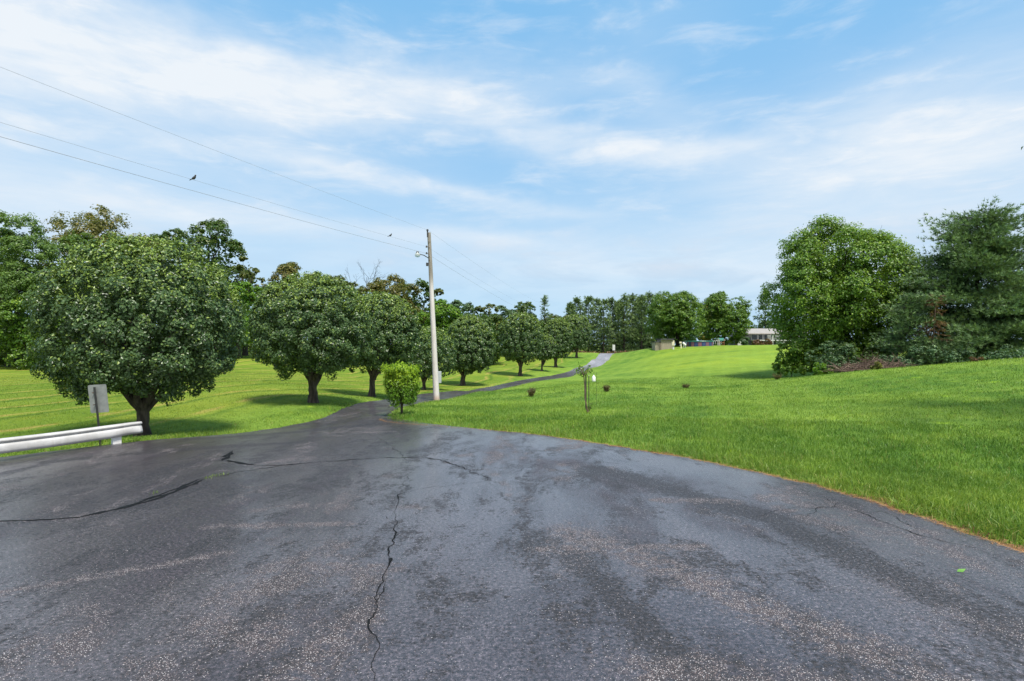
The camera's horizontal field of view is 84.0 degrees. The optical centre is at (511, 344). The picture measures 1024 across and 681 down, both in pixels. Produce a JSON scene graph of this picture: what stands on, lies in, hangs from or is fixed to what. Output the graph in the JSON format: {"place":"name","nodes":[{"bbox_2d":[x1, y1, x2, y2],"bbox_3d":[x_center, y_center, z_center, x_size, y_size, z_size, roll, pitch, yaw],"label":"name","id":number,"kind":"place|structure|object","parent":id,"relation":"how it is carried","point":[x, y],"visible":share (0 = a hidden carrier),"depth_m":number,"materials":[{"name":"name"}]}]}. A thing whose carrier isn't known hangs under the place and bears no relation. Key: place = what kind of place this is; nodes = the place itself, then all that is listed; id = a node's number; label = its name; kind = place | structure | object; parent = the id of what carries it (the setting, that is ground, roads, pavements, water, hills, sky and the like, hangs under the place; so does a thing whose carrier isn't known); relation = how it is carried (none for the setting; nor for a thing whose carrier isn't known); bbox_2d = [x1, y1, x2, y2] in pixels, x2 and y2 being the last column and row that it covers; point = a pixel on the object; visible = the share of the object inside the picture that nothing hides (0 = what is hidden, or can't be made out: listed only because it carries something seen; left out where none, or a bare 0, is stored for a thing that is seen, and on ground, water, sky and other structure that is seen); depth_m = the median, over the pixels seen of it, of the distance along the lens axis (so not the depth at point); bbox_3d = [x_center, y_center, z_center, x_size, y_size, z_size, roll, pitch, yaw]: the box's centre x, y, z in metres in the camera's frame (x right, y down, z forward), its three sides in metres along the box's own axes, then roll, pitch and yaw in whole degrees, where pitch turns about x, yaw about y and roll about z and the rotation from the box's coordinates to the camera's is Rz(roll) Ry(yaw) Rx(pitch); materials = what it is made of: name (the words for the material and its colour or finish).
{"place":"outdoors","nodes":[
{"label":"outdoors","id":0,"kind":"place"},
{"bbox_2d":[0,353,1023,680],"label":"driveway","id":1,"kind":"structure","parent":0,"point":[360,541],"depth_m":4.35,"materials":[{"name":"grey asphalt"}]},
{"bbox_2d":[153,472,228,493],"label":"weeds","id":2,"kind":"object","parent":1,"relation":"on","point":[206,477],"visible":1,"depth_m":7.61,"materials":[{"name":"green plant"}]},
{"bbox_2d":[380,419,1023,552],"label":"needle litter","id":3,"kind":"object","parent":1,"relation":"on","point":[978,533],"visible":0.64,"depth_m":6.20,"materials":[{"name":"brown plant"}]},
{"bbox_2d":[0,345,1023,547],"bbox_3d":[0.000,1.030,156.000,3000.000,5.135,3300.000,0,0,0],"label":"ground","id":4,"kind":"structure","parent":0,"point":[729,361],"depth_m":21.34,"materials":[{"name":"green plant"}]},
{"bbox_2d":[2,254,34,352],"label":"woodland tree","id":5,"kind":"object","parent":4,"relation":"on","point":[19,293],"visible":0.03,"depth_m":55.10,"materials":[{"name":"green plant"}]},
{"bbox_2d":[0,209,65,365],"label":"woodland tree","id":6,"kind":"object","parent":4,"relation":"on","point":[12,282],"visible":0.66,"depth_m":47.32,"materials":[{"name":"green plant"}]},
{"bbox_2d":[0,294,77,369],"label":"woodland tree","id":7,"kind":"object","parent":4,"relation":"on","point":[18,332],"visible":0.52,"depth_m":45.11,"materials":[{"name":"green plant"}]},
{"bbox_2d":[22,229,106,339],"bbox_3d":[-42.917,-4.996,55.893,7.813,12.996,7.561,0,0,0],"label":"woodland tree","id":8,"kind":"object","parent":4,"relation":"on","point":[64,245],"visible":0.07,"depth_m":55.16,"materials":[{"name":"green plant"}]},
{"bbox_2d":[0,421,142,453],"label":"guardrail","id":9,"kind":"object","parent":4,"relation":"on","point":[115,433],"visible":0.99,"depth_m":10.49,"materials":[{"name":"white metal"}]},
{"bbox_2d":[88,384,108,445],"bbox_3d":[-8.276,1.537,11.352,0.425,1.509,0.064,0,0,0],"label":"road sign","id":10,"kind":"object","parent":4,"relation":"on","point":[98,398],"visible":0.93,"depth_m":11.38,"materials":[{"name":"grey metal"}]},
{"bbox_2d":[36,204,167,295],"bbox_3d":[-44.363,-6.993,61.981,12.473,16.251,11.853,0,0,23],"label":"woodland tree","id":11,"kind":"object","parent":4,"relation":"on","point":[100,228],"visible":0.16,"depth_m":59.66,"materials":[{"name":"green plant"}]},
{"bbox_2d":[67,285,162,351],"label":"woodland tree","id":12,"kind":"object","parent":4,"relation":"on","point":[126,314],"visible":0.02,"depth_m":53.74,"materials":[{"name":"green plant"}]},
{"bbox_2d":[20,231,249,436],"bbox_3d":[-8.572,-0.081,13.205,4.696,5.087,3.783,0,0,0],"label":"pear tree","id":13,"kind":"object","parent":4,"relation":"on","point":[102,317],"visible":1,"depth_m":12.24,"materials":[{"name":"green plant"}]},
{"bbox_2d":[149,228,200,325],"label":"woodland tree","id":14,"kind":"object","parent":4,"relation":"on","point":[166,235],"visible":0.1,"depth_m":69.00,"materials":[{"name":"green plant"}]},
{"bbox_2d":[169,281,218,352],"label":"woodland tree","id":15,"kind":"object","parent":4,"relation":"on","point":[196,314],"depth_m":59.35,"materials":[{"name":"green plant"}]},
{"bbox_2d":[181,218,254,350],"bbox_3d":[-33.334,-6.563,63.813,8.107,15.317,7.418,0,0,0],"label":"woodland tree","id":16,"kind":"object","parent":4,"relation":"on","point":[214,242],"visible":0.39,"depth_m":63.12,"materials":[{"name":"green plant"}]},
{"bbox_2d":[210,281,261,357],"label":"woodland tree","id":17,"kind":"object","parent":4,"relation":"on","point":[250,293],"visible":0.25,"depth_m":56.67,"materials":[{"name":"green plant"}]},
{"bbox_2d":[233,256,265,355],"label":"woodland tree","id":18,"kind":"object","parent":4,"relation":"on","point":[249,275],"visible":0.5,"depth_m":59.79,"materials":[{"name":"green plant"}]},
{"bbox_2d":[253,285,304,329],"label":"woodland tree","id":19,"kind":"object","parent":4,"relation":"on","point":[263,288],"visible":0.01,"depth_m":67.36,"materials":[{"name":"green plant"}]},
{"bbox_2d":[0,343,579,366],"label":"undergrowth","id":20,"kind":"object","parent":4,"relation":"on","point":[4,356],"depth_m":48.62,"materials":[{"name":"green plant"}]},
{"bbox_2d":[261,261,319,324],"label":"woodland tree","id":21,"kind":"object","parent":4,"relation":"on","point":[288,268],"visible":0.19,"depth_m":74.02,"materials":[{"name":"green plant"}]},
{"bbox_2d":[245,270,375,402],"bbox_3d":[-6.967,-0.142,19.975,4.359,4.996,4.036,0,0,0],"label":"pear tree","id":22,"kind":"object","parent":4,"relation":"on","point":[312,342],"visible":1,"depth_m":18.94,"materials":[{"name":"green plant"}]},
{"bbox_2d":[327,274,367,337],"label":"woodland tree","id":23,"kind":"object","parent":4,"relation":"on","point":[360,289],"visible":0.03,"depth_m":81.52,"materials":[{"name":"green plant"}]},
{"bbox_2d":[360,259,385,294],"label":"bare tree","id":24,"kind":"object","parent":4,"relation":"on","point":[371,274],"visible":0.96,"depth_m":92.47,"materials":[{"name":"brown plant"}]},
{"bbox_2d":[329,289,421,396],"bbox_3d":[-6.251,0.048,25.985,4.231,5.236,3.820,0,0,0],"label":"pear tree","id":25,"kind":"object","parent":4,"relation":"on","point":[404,346],"visible":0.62,"depth_m":25.15,"materials":[{"name":"green plant"}]},
{"bbox_2d":[363,273,426,331],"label":"woodland tree","id":26,"kind":"object","parent":4,"relation":"on","point":[380,285],"visible":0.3,"depth_m":84.66,"materials":[{"name":"green plant"}]},
{"bbox_2d":[378,361,421,413],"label":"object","id":27,"kind":"object","parent":4,"relation":"on","point":[401,383],"visible":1,"depth_m":14.69,"materials":[{"name":"green plant"}]},
{"bbox_2d":[389,278,435,327],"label":"woodland tree","id":28,"kind":"object","parent":4,"relation":"on","point":[422,285],"visible":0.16,"depth_m":91.75,"materials":[{"name":"green plant"}]},
{"bbox_2d":[415,229,440,399],"bbox_3d":[-4.078,-1.401,27.879,1.391,8.552,0.439,0,0,-28],"label":"utility pole","id":29,"kind":"object","parent":4,"relation":"on","point":[436,375],"visible":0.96,"depth_m":27.90,"materials":[{"name":"brown wood"}]},
{"bbox_2d":[1,122,506,295],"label":"power line","id":30,"kind":"object","parent":29,"relation":"attached to","point":[202,182],"visible":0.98,"depth_m":15.25,"materials":[{"name":"black metal"}]},
{"bbox_2d":[1,67,513,288],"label":"power line","id":31,"kind":"object","parent":29,"relation":"attached to","point":[202,145],"visible":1,"depth_m":15.40,"materials":[{"name":"black metal"}]},
{"bbox_2d":[0,136,523,310],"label":"power line","id":32,"kind":"object","parent":29,"relation":"attached to","point":[206,194],"visible":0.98,"depth_m":15.43,"materials":[{"name":"black metal"}]},
{"bbox_2d":[407,326,456,389],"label":"pear tree","id":33,"kind":"object","parent":4,"relation":"on","point":[423,357],"visible":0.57,"depth_m":37.11,"materials":[{"name":"green plant"}]},
{"bbox_2d":[423,288,452,322],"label":"woodland tree","id":34,"kind":"object","parent":4,"relation":"on","point":[438,290],"visible":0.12,"depth_m":98.17,"materials":[{"name":"green plant"}]},
{"bbox_2d":[417,299,462,352],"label":"woodland tree","id":35,"kind":"object","parent":4,"relation":"on","point":[444,322],"visible":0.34,"depth_m":73.05,"materials":[{"name":"green plant"}]},
{"bbox_2d":[448,299,474,320],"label":"woodland tree","id":36,"kind":"object","parent":4,"relation":"on","point":[466,307],"visible":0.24,"depth_m":97.72,"materials":[{"name":"green plant"}]},
{"bbox_2d":[445,314,495,385],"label":"pear tree","id":37,"kind":"object","parent":4,"relation":"on","point":[471,337],"visible":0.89,"depth_m":45.01,"materials":[{"name":"green plant"}]},
{"bbox_2d":[462,313,507,364],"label":"woodland tree","id":38,"kind":"object","parent":4,"relation":"on","point":[492,320],"visible":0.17,"depth_m":83.44,"materials":[{"name":"green plant"}]},
{"bbox_2d":[473,303,505,338],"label":"woodland tree","id":39,"kind":"object","parent":4,"relation":"on","point":[480,309],"visible":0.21,"depth_m":102.92,"materials":[{"name":"green plant"}]},
{"bbox_2d":[495,305,517,345],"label":"woodland tree","id":40,"kind":"object","parent":4,"relation":"on","point":[505,312],"visible":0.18,"depth_m":106.81,"materials":[{"name":"green plant"}]},
{"bbox_2d":[498,312,544,375],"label":"pear tree","id":41,"kind":"object","parent":4,"relation":"on","point":[520,352],"visible":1,"depth_m":56.98,"materials":[{"name":"green plant"}]},
{"bbox_2d":[510,301,547,341],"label":"woodland tree","id":42,"kind":"object","parent":4,"relation":"on","point":[520,308],"visible":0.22,"depth_m":104.57,"materials":[{"name":"green plant"}]},
{"bbox_2d":[527,387,535,395],"bbox_3d":[0.908,2.255,26.987,0.441,0.521,0.494,0,0,33],"label":"shrub","id":43,"kind":"object","parent":4,"relation":"on","point":[531,391],"visible":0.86,"depth_m":26.93,"materials":[{"name":"brown plant"}]},
{"bbox_2d":[539,294,551,325],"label":"thin pine","id":44,"kind":"object","parent":4,"relation":"on","point":[545,300],"visible":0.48,"depth_m":107.85,"materials":[{"name":"green plant"}]},
{"bbox_2d":[535,332,556,370],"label":"pear tree","id":45,"kind":"object","parent":4,"relation":"on","point":[547,351],"visible":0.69,"depth_m":65.32,"materials":[{"name":"green plant"}]},
{"bbox_2d":[542,317,573,366],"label":"pear tree","id":46,"kind":"object","parent":4,"relation":"on","point":[562,332],"visible":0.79,"depth_m":72.10,"materials":[{"name":"green plant"}]},
{"bbox_2d":[541,313,582,352],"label":"woodland tree","id":47,"kind":"object","parent":4,"relation":"on","point":[554,316],"visible":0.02,"depth_m":111.78,"materials":[{"name":"green plant"}]},
{"bbox_2d":[564,301,576,342],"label":"pine tree","id":48,"kind":"object","parent":4,"relation":"on","point":[569,305],"visible":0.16,"depth_m":134.40,"materials":[{"name":"green plant"}]},
{"bbox_2d":[565,313,592,357],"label":"pear tree","id":49,"kind":"object","parent":4,"relation":"on","point":[578,333],"visible":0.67,"depth_m":88.77,"materials":[{"name":"green plant"}]},
{"bbox_2d":[568,295,590,349],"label":"pine tree","id":50,"kind":"object","parent":4,"relation":"on","point":[576,300],"visible":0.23,"depth_m":123.69,"materials":[{"name":"green plant"}]},
{"bbox_2d":[573,361,593,411],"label":"sapling","id":51,"kind":"object","parent":4,"relation":"on","point":[583,373],"visible":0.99,"depth_m":16.50,"materials":[{"name":"green plant"}]},
{"bbox_2d":[585,375,586,408],"bbox_3d":[2.338,1.653,18.000,0.043,1.451,0.028,0,0,0],"label":"garden stake","id":52,"kind":"object","parent":4,"relation":"on","point":[586,388],"visible":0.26,"depth_m":17.99,"materials":[{"name":"wood"}]},
{"bbox_2d":[588,375,588,406],"bbox_3d":[2.514,1.698,18.600,0.028,1.418,0.018,0,0,0],"label":"garden stake","id":53,"kind":"object","parent":4,"relation":"on","point":[588,390],"visible":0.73,"depth_m":18.60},
{"bbox_2d":[579,294,599,351],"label":"pine tree","id":54,"kind":"object","parent":4,"relation":"on","point":[589,299],"visible":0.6,"depth_m":121.67,"materials":[{"name":"green plant"}]},
{"bbox_2d":[589,297,608,351],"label":"pine tree","id":55,"kind":"object","parent":4,"relation":"on","point":[596,300],"visible":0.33,"depth_m":126.70,"materials":[{"name":"green plant"}]},
{"bbox_2d":[591,298,615,352],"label":"pine tree","id":56,"kind":"object","parent":4,"relation":"on","point":[603,318],"visible":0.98,"depth_m":119.81,"materials":[{"name":"green plant"}]},
{"bbox_2d":[572,350,635,352],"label":"brushwood","id":57,"kind":"object","parent":4,"relation":"on","point":[602,352],"visible":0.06,"depth_m":115.73,"materials":[{"name":"green plant"}]},
{"bbox_2d":[602,385,610,391],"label":"shrub","id":58,"kind":"object","parent":4,"relation":"on","point":[606,388],"visible":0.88,"depth_m":27.44,"materials":[{"name":"brown plant"}]},
{"bbox_2d":[599,296,625,351],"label":"pine tree","id":59,"kind":"object","parent":4,"relation":"on","point":[613,305],"visible":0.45,"depth_m":122.72,"materials":[{"name":"green plant"}]},
{"bbox_2d":[606,300,630,350],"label":"pine tree","id":60,"kind":"object","parent":4,"relation":"on","point":[618,331],"visible":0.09,"depth_m":135.21,"materials":[{"name":"green plant"}]},
{"bbox_2d":[611,292,636,351],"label":"pine tree","id":61,"kind":"object","parent":4,"relation":"on","point":[623,300],"visible":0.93,"depth_m":120.61,"materials":[{"name":"green plant"}]},
{"bbox_2d":[625,293,642,347],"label":"pine tree","id":62,"kind":"object","parent":4,"relation":"on","point":[632,296],"visible":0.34,"depth_m":125.49,"materials":[{"name":"green plant"}]},
{"bbox_2d":[628,299,646,348],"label":"pine tree","id":63,"kind":"object","parent":4,"relation":"on","point":[637,321],"visible":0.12,"depth_m":137.35,"materials":[{"name":"green plant"}]},
{"bbox_2d":[626,294,652,350],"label":"pine tree","id":64,"kind":"object","parent":4,"relation":"on","point":[643,312],"visible":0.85,"depth_m":119.63,"materials":[{"name":"green plant"}]},
{"bbox_2d":[637,290,659,348],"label":"pine tree","id":65,"kind":"object","parent":4,"relation":"on","point":[648,296],"visible":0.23,"depth_m":122.69,"materials":[{"name":"green plant"}]},
{"bbox_2d":[645,293,666,347],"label":"pine tree","id":66,"kind":"object","parent":4,"relation":"on","point":[654,340],"visible":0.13,"depth_m":120.49,"materials":[{"name":"green plant"}]},
{"bbox_2d":[652,339,673,350],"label":"garden shed","id":67,"kind":"structure","parent":4,"relation":"on","point":[661,344],"depth_m":88.80,"materials":[{"name":"beige wood"}]},
{"bbox_2d":[643,290,707,346],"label":"maple tree","id":68,"kind":"object","parent":4,"relation":"on","point":[680,318],"visible":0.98,"depth_m":92.14,"materials":[{"name":"green plant"}]},
{"bbox_2d":[686,341,714,346],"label":"swimming pool","id":69,"kind":"structure","parent":4,"relation":"on","point":[698,343],"depth_m":88.56,"materials":[{"name":"blue plastic"}]},
{"bbox_2d":[698,303,718,340],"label":"distant tree","id":70,"kind":"object","parent":4,"relation":"on","point":[702,338],"visible":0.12,"depth_m":123.99,"materials":[{"name":"green plant"}]},
{"bbox_2d":[716,338,724,344],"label":"play set","id":71,"kind":"object","parent":4,"relation":"on","point":[721,339],"visible":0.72,"depth_m":95.70,"materials":[{"name":"teal wood"}]},
{"bbox_2d":[697,291,751,344],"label":"maple tree","id":72,"kind":"object","parent":4,"relation":"on","point":[725,317],"visible":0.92,"depth_m":98.35,"materials":[{"name":"green plant"}]},
{"bbox_2d":[740,337,749,344],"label":"house shrub","id":73,"kind":"object","parent":4,"relation":"on","point":[745,341],"visible":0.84,"depth_m":95.78,"materials":[{"name":"green plant"}]},
{"bbox_2d":[752,339,761,344],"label":"house shrub","id":74,"kind":"object","parent":4,"relation":"on","point":[756,341],"visible":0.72,"depth_m":95.58,"materials":[{"name":"brown plant"}]},
{"bbox_2d":[753,288,772,328],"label":"spruce tree","id":75,"kind":"object","parent":4,"relation":"on","point":[763,321],"visible":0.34,"depth_m":134.71,"materials":[{"name":"green plant"}]},
{"bbox_2d":[506,430,1023,550],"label":"dirt strip","id":76,"kind":"object","parent":4,"relation":"on","point":[966,527],"visible":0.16,"depth_m":6.03,"materials":[{"name":"soil"}]},
{"bbox_2d":[728,329,804,344],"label":"house","id":77,"kind":"structure","parent":4,"relation":"on","point":[759,334],"depth_m":104.52,"materials":[{"name":"grey"}]},
{"bbox_2d":[751,334,756,339],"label":"window","id":78,"kind":"structure","parent":77,"relation":"in","point":[753,336],"depth_m":104.49,"materials":[{"name":"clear glass"}]},
{"bbox_2d":[760,338,772,344],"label":"house shrub","id":79,"kind":"object","parent":4,"relation":"on","point":[767,341],"visible":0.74,"depth_m":95.58,"materials":[{"name":"green plant"}]},
{"bbox_2d":[772,373,781,379],"bbox_3d":[16.745,2.003,36.015,0.646,0.505,0.668,0,0,-30],"label":"shrub","id":80,"kind":"object","parent":4,"relation":"on","point":[776,376],"visible":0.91,"depth_m":35.93,"materials":[{"name":"brown plant"}]},
{"bbox_2d":[771,338,817,376],"bbox_3d":[20.327,1.092,41.004,2.834,3.154,2.561,0,0,0],"label":"shrub","id":81,"kind":"object","parent":4,"relation":"on","point":[795,362],"visible":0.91,"depth_m":40.57,"materials":[{"name":"green plant"}]},
{"bbox_2d":[812,362,833,374],"bbox_3d":[19.026,1.592,34.873,1.179,1.091,1.186,0,0,-39],"label":"shrub","id":82,"kind":"object","parent":4,"relation":"on","point":[821,367],"visible":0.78,"depth_m":34.70,"materials":[{"name":"green plant"}]},
{"bbox_2d":[804,340,860,372],"bbox_3d":[21.618,1.023,38.519,2.937,2.791,2.946,0,0,-23],"label":"shrub","id":83,"kind":"object","parent":4,"relation":"on","point":[833,358],"visible":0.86,"depth_m":38.06,"materials":[{"name":"green plant"}]},
{"bbox_2d":[755,214,926,373],"bbox_3d":[24.312,-3.573,42.136,11.502,12.460,10.502,0,0,0],"label":"mulberry tree","id":84,"kind":"object","parent":4,"relation":"on","point":[840,291],"visible":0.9,"depth_m":39.95,"materials":[{"name":"green plant"}]},
{"bbox_2d":[848,340,889,371],"bbox_3d":[24.673,1.051,39.088,2.774,2.795,2.934,0,0,30],"label":"shrub","id":85,"kind":"object","parent":4,"relation":"on","point":[863,345],"visible":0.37,"depth_m":38.86,"materials":[{"name":"green plant"}]},
{"bbox_2d":[820,350,919,372],"bbox_3d":[21.257,0.912,33.597,5.460,1.499,3.817,0,0,0],"label":"brush pile","id":86,"kind":"object","parent":4,"relation":"on","point":[861,366],"visible":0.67,"depth_m":33.35,"materials":[{"name":"brown wood"}]},
{"bbox_2d":[870,361,882,368],"bbox_3d":[20.202,1.267,31.437,0.610,0.748,0.650,0,0,0],"label":"shrub","id":87,"kind":"object","parent":4,"relation":"on","point":[878,365],"visible":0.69,"depth_m":31.41,"materials":[{"name":"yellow plant"}]},
{"bbox_2d":[877,354,924,366],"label":"juniper","id":88,"kind":"object","parent":4,"relation":"on","point":[909,361],"visible":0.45,"depth_m":33.91,"materials":[{"name":"green plant"}]},
{"bbox_2d":[856,290,967,369],"bbox_3d":[24.747,-0.186,35.730,6.211,6.669,6.379,0,0,0],"label":"young pine","id":89,"kind":"object","parent":4,"relation":"on","point":[908,330],"visible":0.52,"depth_m":35.08,"materials":[{"name":"green plant"}]},
{"bbox_2d":[914,294,952,344],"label":"dead pine","id":90,"kind":"object","parent":4,"relation":"on","point":[938,323],"visible":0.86,"depth_m":34.51,"materials":[{"name":"brown plant"}]},
{"bbox_2d":[857,196,1023,360],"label":"white pine","id":91,"kind":"object","parent":4,"relation":"on","point":[992,314],"visible":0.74,"depth_m":35.26,"materials":[{"name":"green plant"}]},
{"bbox_2d":[904,342,977,364],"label":"juniper","id":92,"kind":"object","parent":4,"relation":"on","point":[949,357],"visible":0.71,"depth_m":33.32,"materials":[{"name":"green plant"}]},
{"bbox_2d":[968,356,984,361],"bbox_3d":[22.515,0.815,27.617,0.602,0.536,0.611,0,0,0],"label":"shrub","id":93,"kind":"object","parent":4,"relation":"on","point":[976,359],"visible":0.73,"depth_m":27.48,"materials":[{"name":"brown plant"}]},
{"bbox_2d":[977,344,1023,360],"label":"juniper","id":94,"kind":"object","parent":4,"relation":"on","point":[1003,353],"visible":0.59,"depth_m":30.79,"materials":[{"name":"green plant"}]},
{"bbox_2d":[0,0,1023,344],"label":"sky","id":95,"kind":"structure","parent":0,"point":[566,149],"materials":[{"name":"blue"}]}
]}

